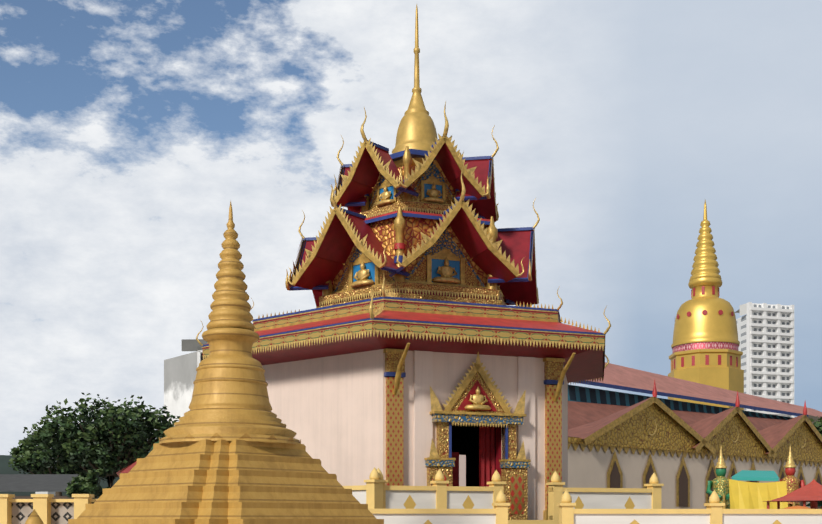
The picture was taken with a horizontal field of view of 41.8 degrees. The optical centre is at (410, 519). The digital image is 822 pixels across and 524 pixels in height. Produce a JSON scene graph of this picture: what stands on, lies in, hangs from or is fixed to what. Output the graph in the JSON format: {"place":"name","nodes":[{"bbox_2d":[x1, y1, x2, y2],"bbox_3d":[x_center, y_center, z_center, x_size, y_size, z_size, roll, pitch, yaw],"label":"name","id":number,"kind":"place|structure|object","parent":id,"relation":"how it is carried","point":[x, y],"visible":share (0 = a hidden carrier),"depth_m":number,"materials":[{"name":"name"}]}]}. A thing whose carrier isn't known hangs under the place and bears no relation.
{"place":"outdoors","nodes":[
{"label":"outdoors","id":0,"kind":"place"},
{"bbox_2d":[0,461,136,498],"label":"houses","id":1,"kind":"structure","parent":0,"point":[33,482],"depth_m":42.85,"materials":[{"name":"grey wood"}]},
{"bbox_2d":[164,339,207,426],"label":"building","id":2,"kind":"structure","parent":0,"point":[180,372],"depth_m":115.38,"materials":[{"name":"grey paint"}]},
{"bbox_2d":[0,0,821,454],"label":"sky","id":3,"kind":"structure","parent":0,"point":[130,130],"materials":[{"name":"white"}]},
{"bbox_2d":[568,362,821,508],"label":"hall","id":4,"kind":"structure","parent":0,"point":[620,440],"depth_m":52.44,"materials":[{"name":"white paint"}]},
{"label":"ground","id":5,"kind":"structure","parent":0,"visible":0},
{"bbox_2d":[8,433,88,495],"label":"tree","id":6,"kind":"object","parent":5,"relation":"on","point":[24,457],"visible":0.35,"depth_m":65.53,"materials":[{"name":"green plant"}]},
{"bbox_2d":[0,494,96,523],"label":"screen block wall","id":7,"kind":"structure","parent":5,"relation":"on","point":[42,509],"depth_m":20.04,"materials":[{"name":"beige concrete"}]},
{"bbox_2d":[0,455,119,498],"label":"hill","id":8,"kind":"structure","parent":5,"relation":"on","point":[5,468],"depth_m":1514.29,"materials":[{"name":"green plant"}]},
{"bbox_2d":[65,467,110,498],"bbox_3d":[-10.532,-0.072,35.222,1.462,3.383,1.346,0,0,13],"label":"bush","id":9,"kind":"object","parent":5,"relation":"on","point":[79,484],"visible":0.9,"depth_m":34.94,"materials":[{"name":"green plant"}]},
{"bbox_2d":[23,393,179,486],"bbox_3d":[-17.433,-2.853,62.455,9.355,8.937,8.079,0,0,1],"label":"tree","id":10,"kind":"object","parent":5,"relation":"on","point":[113,440],"visible":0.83,"depth_m":60.54,"materials":[{"name":"green plant"}]},
{"bbox_2d":[68,201,383,523],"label":"golden stupa","id":11,"kind":"object","parent":5,"relation":"on","point":[229,448],"visible":1,"depth_m":16.21,"materials":[{"name":"gold metal"}]},
{"bbox_2d":[196,5,610,519],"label":"ordination hall","id":12,"kind":"structure","parent":5,"relation":"on","point":[412,349],"depth_m":26.72,"materials":[{"name":"white paint"}]},
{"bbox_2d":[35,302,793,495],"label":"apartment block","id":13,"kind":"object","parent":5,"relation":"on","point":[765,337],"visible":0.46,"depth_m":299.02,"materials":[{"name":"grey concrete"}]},
{"bbox_2d":[343,467,821,523],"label":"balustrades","id":14,"kind":"object","parent":5,"relation":"on","point":[439,501],"visible":0.69,"depth_m":23.39,"materials":[{"name":"white concrete"}]},
{"bbox_2d":[668,200,743,409],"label":"stupa","id":15,"kind":"object","parent":5,"relation":"on","point":[705,345],"visible":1,"depth_m":82.61,"materials":[{"name":"gold metal"}]},
{"bbox_2d":[706,446,729,508],"bbox_3d":[12.291,-0.697,42.687,1.271,4.618,1.271,0,0,1],"label":"guardian statue","id":16,"kind":"object","parent":5,"relation":"on","point":[719,483],"visible":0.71,"depth_m":42.48,"materials":[{"name":"green"}]},
{"bbox_2d":[729,470,821,508],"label":"canopy tents","id":17,"kind":"object","parent":5,"relation":"on","point":[754,495],"visible":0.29,"depth_m":37.58,"materials":[{"name":"yellow fabric"}]},
{"bbox_2d":[777,445,804,506],"bbox_3d":[17.104,-0.907,48.570,1.419,5.039,1.419,0,0,1],"label":"guardian statue","id":18,"kind":"object","parent":5,"relation":"on","point":[793,483],"visible":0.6,"depth_m":48.36,"materials":[{"name":"red"}]},
{"bbox_2d":[810,416,821,435],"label":"tree","id":19,"kind":"object","parent":5,"relation":"on","point":[818,426],"visible":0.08,"depth_m":70.68,"materials":[{"name":"green plant"}]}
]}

